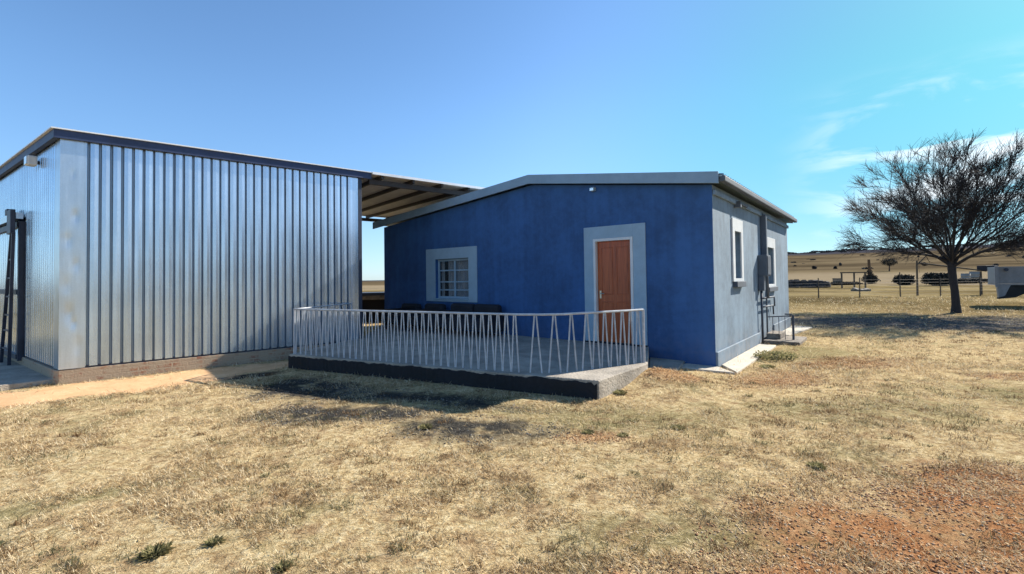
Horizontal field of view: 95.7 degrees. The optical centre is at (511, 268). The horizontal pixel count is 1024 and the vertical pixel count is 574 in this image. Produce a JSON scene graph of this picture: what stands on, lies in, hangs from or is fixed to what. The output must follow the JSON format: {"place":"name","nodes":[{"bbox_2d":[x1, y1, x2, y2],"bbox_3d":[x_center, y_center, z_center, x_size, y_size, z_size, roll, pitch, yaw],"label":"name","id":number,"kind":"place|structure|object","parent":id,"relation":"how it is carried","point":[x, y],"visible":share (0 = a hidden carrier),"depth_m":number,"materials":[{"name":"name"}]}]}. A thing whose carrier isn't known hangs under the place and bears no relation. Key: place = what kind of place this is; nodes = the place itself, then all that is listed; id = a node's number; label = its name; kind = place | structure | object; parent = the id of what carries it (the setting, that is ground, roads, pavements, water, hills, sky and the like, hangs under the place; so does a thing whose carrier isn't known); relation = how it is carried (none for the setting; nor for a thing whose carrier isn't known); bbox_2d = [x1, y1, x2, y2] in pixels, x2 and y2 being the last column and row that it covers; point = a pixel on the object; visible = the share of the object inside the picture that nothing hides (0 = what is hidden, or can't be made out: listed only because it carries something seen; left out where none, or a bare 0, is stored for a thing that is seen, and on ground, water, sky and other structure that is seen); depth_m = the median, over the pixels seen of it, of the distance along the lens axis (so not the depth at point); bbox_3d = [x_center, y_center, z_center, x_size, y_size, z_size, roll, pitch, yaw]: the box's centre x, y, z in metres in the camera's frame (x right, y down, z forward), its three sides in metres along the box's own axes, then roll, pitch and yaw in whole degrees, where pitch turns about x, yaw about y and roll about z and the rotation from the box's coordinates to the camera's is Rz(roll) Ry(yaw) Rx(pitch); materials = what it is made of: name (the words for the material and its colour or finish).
{"place":"outdoors","nodes":[
{"label":"outdoors","id":0,"kind":"place"},
{"bbox_2d":[203,373,569,444],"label":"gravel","id":1,"kind":"structure","parent":0,"point":[380,411],"depth_m":5.79,"materials":[{"name":"stone"}]},
{"bbox_2d":[0,245,1023,573],"bbox_3d":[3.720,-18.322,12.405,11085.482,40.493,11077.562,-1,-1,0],"label":"ground","id":2,"kind":"structure","parent":0,"point":[66,473],"depth_m":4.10,"materials":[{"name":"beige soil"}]},
{"bbox_2d":[0,357,52,390],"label":"concrete apron","id":3,"kind":"object","parent":2,"relation":"on","point":[14,375],"visible":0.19,"depth_m":7.75,"materials":[{"name":"grey concrete"}]},
{"bbox_2d":[0,232,14,365],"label":"ladder","id":4,"kind":"object","parent":3,"relation":"on","point":[9,286],"visible":0.99,"depth_m":8.93,"materials":[{"name":"metal"}]},
{"bbox_2d":[131,540,175,562],"bbox_3d":[-2.120,1.678,2.759,0.207,0.053,0.206,-1,-1,0],"label":"weed","id":5,"kind":"object","parent":2,"relation":"on","point":[154,552],"visible":1,"depth_m":2.75,"materials":[{"name":"green plant"}]},
{"bbox_2d":[0,126,371,384],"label":"metal shed","id":6,"kind":"structure","parent":2,"relation":"on","point":[137,257],"depth_m":8.69,"materials":[{"name":"metal"}]},
{"bbox_2d":[0,209,25,360],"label":"sliding door","id":7,"kind":"structure","parent":6,"relation":"in","point":[18,323],"depth_m":9.05,"materials":[{"name":"metal"}]},
{"bbox_2d":[202,534,226,546],"bbox_3d":[-1.827,1.668,2.843,0.135,0.044,0.126,0,-1,-25],"label":"weed","id":8,"kind":"object","parent":2,"relation":"on","point":[215,540],"visible":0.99,"depth_m":2.84,"materials":[{"name":"green plant"}]},
{"bbox_2d":[272,558,293,573],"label":"weed","id":9,"kind":"object","parent":2,"relation":"on","point":[278,566],"visible":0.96,"depth_m":2.58,"materials":[{"name":"green plant"}]},
{"bbox_2d":[362,292,384,321],"bbox_3d":[-5.303,1.497,17.975,1.500,1.120,1.200,0,-1,-18],"label":"animal shelter","id":10,"kind":"object","parent":2,"relation":"on","point":[373,300],"visible":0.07,"depth_m":17.79,"materials":[{"name":"metal"}]},
{"bbox_2d":[362,172,483,221],"bbox_3d":[-3.511,-0.061,15.357,5.350,4.230,7.240,0,-2,-40],"label":"carport","id":11,"kind":"object","parent":2,"relation":"on","point":[384,195],"visible":0.29,"depth_m":13.35,"materials":[{"name":"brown metal"}]},
{"bbox_2d":[417,422,432,428],"bbox_3d":[-0.929,1.687,4.965,0.182,0.044,0.181,-1,-1,0],"label":"weed","id":12,"kind":"object","parent":2,"relation":"on","point":[425,426],"visible":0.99,"depth_m":4.95,"materials":[{"name":"green plant"}]},
{"bbox_2d":[289,325,648,398],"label":"verandah slab","id":13,"kind":"structure","parent":2,"relation":"on","point":[606,379],"depth_m":8.08,"materials":[{"name":"concrete"}]},
{"bbox_2d":[383,303,421,330],"bbox_3d":[-3.013,1.333,12.851,0.900,0.680,0.760,-2,-2,39],"label":"armchair","id":14,"kind":"object","parent":13,"relation":"on","point":[409,306],"visible":0.59,"depth_m":12.79,"materials":[{"name":"black fabric"}]},
{"bbox_2d":[405,303,445,332],"bbox_3d":[-2.235,1.299,12.223,0.900,0.700,0.760,-2,-2,39],"label":"armchair","id":15,"kind":"object","parent":13,"relation":"on","point":[434,307],"visible":0.48,"depth_m":12.18,"materials":[{"name":"black fabric"}]},
{"bbox_2d":[288,356,596,399],"bbox_3d":[-1.510,1.730,7.295,5.817,0.382,0.013,-1,-1,26],"label":"slab edge coating","id":16,"kind":"object","parent":13,"relation":"attached to","point":[548,386],"visible":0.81,"depth_m":6.98,"materials":[{"name":"black paint"}]},
{"bbox_2d":[431,303,503,337],"bbox_3d":[-1.088,1.248,11.298,1.810,0.730,0.760,-2,-2,39],"label":"sofa","id":17,"kind":"object","parent":13,"relation":"on","point":[484,308],"visible":0.65,"depth_m":11.13,"materials":[{"name":"black fabric"}]},
{"bbox_2d":[293,303,644,372],"bbox_3d":[-1.232,1.122,8.112,6.601,0.848,1.878,-1,-1,29],"label":"verandah railing","id":18,"kind":"object","parent":13,"relation":"on","point":[553,315],"visible":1,"depth_m":7.24,"materials":[{"name":"silver metal"}]},
{"bbox_2d":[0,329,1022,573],"bbox_3d":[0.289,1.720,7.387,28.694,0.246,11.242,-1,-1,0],"label":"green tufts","id":19,"kind":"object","parent":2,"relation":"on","point":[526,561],"visible":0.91,"depth_m":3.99,"materials":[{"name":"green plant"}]},
{"bbox_2d":[581,429,594,434],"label":"weed","id":20,"kind":"object","parent":2,"relation":"on","point":[588,431],"visible":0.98,"depth_m":4.71,"materials":[{"name":"green plant"}]},
{"bbox_2d":[373,171,806,366],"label":"farm house","id":21,"kind":"structure","parent":2,"relation":"on","point":[694,265],"depth_m":10.00,"materials":[{"name":"blue paint"}]},
{"bbox_2d":[426,246,477,301],"bbox_3d":[-1.582,0.175,12.478,1.950,1.440,0.277,-2,-2,39],"label":"window","id":22,"kind":"structure","parent":21,"relation":"in","point":[462,273],"depth_m":12.46,"materials":[{"name":"grey paint"}]},
{"bbox_2d":[584,223,647,346],"bbox_3d":[2.081,0.329,9.406,1.360,2.398,0.200,-2,-2,39],"label":"door","id":23,"kind":"structure","parent":21,"relation":"in","point":[614,255],"depth_m":9.43,"materials":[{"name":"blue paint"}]},
{"bbox_2d":[731,218,745,286],"bbox_3d":[4.655,-0.310,9.488,0.084,1.385,0.850,-2,-2,39],"label":"window","id":24,"kind":"structure","parent":21,"relation":"in","point":[736,225],"depth_m":9.35,"materials":[{"name":"white paint"}]},
{"bbox_2d":[767,237,777,291],"bbox_3d":[6.781,-0.098,12.223,0.220,1.405,1.280,-2,-2,39],"label":"window","id":25,"kind":"structure","parent":21,"relation":"in","point":[770,241],"depth_m":12.50,"materials":[{"name":"white paint"}]},
{"bbox_2d":[768,313,794,339],"bbox_3d":[6.496,1.400,11.184,0.555,0.618,0.088,-2,-1,32],"label":"drain rail","id":26,"kind":"object","parent":21,"relation":"on","point":[793,327],"visible":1,"depth_m":11.06,"materials":[{"name":"metal"}]},
{"bbox_2d":[612,388,626,394],"bbox_3d":[1.470,1.681,6.317,0.221,0.054,0.226,-1,-1,0],"label":"weed","id":27,"kind":"object","parent":2,"relation":"on","point":[617,391],"visible":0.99,"depth_m":6.29,"materials":[{"name":"green plant"}]},
{"bbox_2d":[617,432,628,437],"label":"weed","id":28,"kind":"object","parent":2,"relation":"on","point":[624,434],"visible":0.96,"depth_m":4.57,"materials":[{"name":"green plant"}]},
{"bbox_2d":[649,357,683,369],"bbox_3d":[2.682,1.776,7.973,0.611,0.170,1.771,-1,-1,17],"label":"concrete step","id":29,"kind":"object","parent":2,"relation":"on","point":[670,363],"visible":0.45,"depth_m":8.25,"materials":[{"name":"grey concrete"}]},
{"bbox_2d":[670,423,685,429],"bbox_3d":[1.717,1.645,4.811,0.173,0.032,0.180,-2,-2,36],"label":"weed","id":30,"kind":"object","parent":2,"relation":"on","point":[678,426],"visible":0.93,"depth_m":4.81,"materials":[{"name":"green plant"}]},
{"bbox_2d":[681,325,811,374],"bbox_3d":[6.193,1.817,11.028,1.143,0.130,8.810,-2,-2,44],"label":"cement strip","id":31,"kind":"object","parent":2,"relation":"on","point":[733,365],"visible":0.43,"depth_m":8.56,"materials":[{"name":"grey concrete"}]},
{"bbox_2d":[759,364,775,368],"bbox_3d":[4.481,1.711,8.120,0.312,0.062,0.298,-1,-1,0],"label":"weed","id":32,"kind":"object","parent":2,"relation":"on","point":[766,366],"visible":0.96,"depth_m":8.09,"materials":[{"name":"green plant"}]},
{"bbox_2d":[753,350,803,360],"bbox_3d":[5.093,1.684,8.921,0.925,0.204,0.653,-1,-1,0],"label":"bush","id":33,"kind":"object","parent":2,"relation":"on","point":[776,355],"visible":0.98,"depth_m":8.83,"materials":[{"name":"green plant"}]},
{"bbox_2d":[552,356,1023,573],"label":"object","id":34,"kind":"object","parent":2,"relation":"on","point":[894,516],"visible":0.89,"depth_m":3.13,"materials":[{"name":"plant"}]},
{"bbox_2d":[788,279,830,287],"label":"stone wall","id":35,"kind":"structure","parent":2,"relation":"on","point":[795,283],"depth_m":56.90,"materials":[{"name":"grey stone"}]},
{"bbox_2d":[805,460,826,469],"bbox_3d":[2.505,1.613,3.806,0.162,0.046,0.160,-1,-1,0],"label":"weed","id":36,"kind":"object","parent":2,"relation":"on","point":[818,465],"visible":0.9,"depth_m":3.79,"materials":[{"name":"green plant"}]},
{"bbox_2d":[832,278,840,282],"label":"feed box","id":37,"kind":"object","parent":2,"relation":"on","point":[836,280],"visible":0.66,"depth_m":63.62,"materials":[{"name":"grey metal"}]},
{"bbox_2d":[830,281,862,284],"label":"bush","id":38,"kind":"object","parent":2,"relation":"on","point":[844,283],"visible":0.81,"depth_m":63.22,"materials":[{"name":"green plant"}]},
{"bbox_2d":[840,272,866,287],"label":"timber frame","id":39,"kind":"object","parent":2,"relation":"on","point":[853,278],"visible":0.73,"depth_m":52.90,"materials":[{"name":"brown wood"}]},
{"bbox_2d":[851,288,870,290],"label":"rock heap","id":40,"kind":"object","parent":2,"relation":"on","point":[857,289],"visible":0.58,"depth_m":43.54,"materials":[{"name":"grey stone"}]},
{"bbox_2d":[861,259,880,283],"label":"bush","id":41,"kind":"object","parent":2,"relation":"on","point":[871,278],"visible":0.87,"depth_m":67.06,"materials":[{"name":"green plant"}]},
{"bbox_2d":[880,258,897,270],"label":"tree","id":42,"kind":"object","parent":2,"relation":"on","point":[889,262],"visible":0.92,"depth_m":123.67,"materials":[{"name":"green plant"}]},
{"bbox_2d":[805,272,987,297],"bbox_3d":[29.518,1.175,31.913,35.134,1.938,0.100,-1,-1,-3],"label":"wire fence","id":43,"kind":"object","parent":2,"relation":"on","point":[900,282],"visible":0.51,"depth_m":31.71,"materials":[{"name":"grey metal"}]},
{"bbox_2d":[891,274,915,284],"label":"bush","id":44,"kind":"object","parent":2,"relation":"on","point":[903,278],"visible":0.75,"depth_m":59.17,"materials":[{"name":"green plant"}]},
{"bbox_2d":[787,242,1023,268],"bbox_3d":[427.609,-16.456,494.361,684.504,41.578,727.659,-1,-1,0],"label":"skyline scrub","id":45,"kind":"object","parent":2,"relation":"on","point":[815,267],"visible":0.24,"depth_m":629.86,"materials":[{"name":"green plant"}]},
{"bbox_2d":[831,127,1023,312],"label":"thorn tree","id":46,"kind":"object","parent":2,"relation":"on","point":[973,211],"visible":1,"depth_m":18.11,"materials":[{"name":"brown plant"}]},
{"bbox_2d":[920,272,948,285],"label":"bush","id":47,"kind":"object","parent":2,"relation":"on","point":[932,279],"visible":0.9,"depth_m":54.83,"materials":[{"name":"green plant"}]},
{"bbox_2d":[916,259,997,295],"bbox_3d":[32.201,0.544,33.712,5.818,3.020,0.650,-1,-1,0],"label":"wooden frame","id":48,"kind":"object","parent":2,"relation":"on","point":[982,268],"visible":0.62,"depth_m":33.59,"materials":[{"name":"brown wood"}]},
{"bbox_2d":[957,278,987,283],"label":"bush","id":49,"kind":"object","parent":2,"relation":"on","point":[966,281],"visible":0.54,"depth_m":60.13,"materials":[{"name":"green plant"}]},
{"bbox_2d":[987,266,1023,298],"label":"farm trailer","id":50,"kind":"object","parent":2,"relation":"on","point":[1007,282],"visible":1,"depth_m":21.79,"materials":[{"name":"grey paint"}]},
{"bbox_2d":[0,0,1023,280],"label":"sky","id":51,"kind":"structure","parent":0,"point":[783,99],"materials":[{"name":"blue"}]},
{"bbox_2d":[791,314,1023,333],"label":"grass","id":52,"kind":"structure","parent":0,"point":[974,318],"depth_m":14.95,"materials":[{"name":"beige plant"}]},
{"bbox_2d":[960,273,970,278],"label":"drum","id":53,"kind":"object","parent":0,"point":[966,275],"visible":0.78,"depth_m":70.53,"materials":[{"name":"grey metal"}]},
{"bbox_2d":[969,271,979,278],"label":"drum","id":54,"kind":"object","parent":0,"point":[975,274],"visible":0.52,"depth_m":72.08,"materials":[{"name":"grey metal"}]}
]}

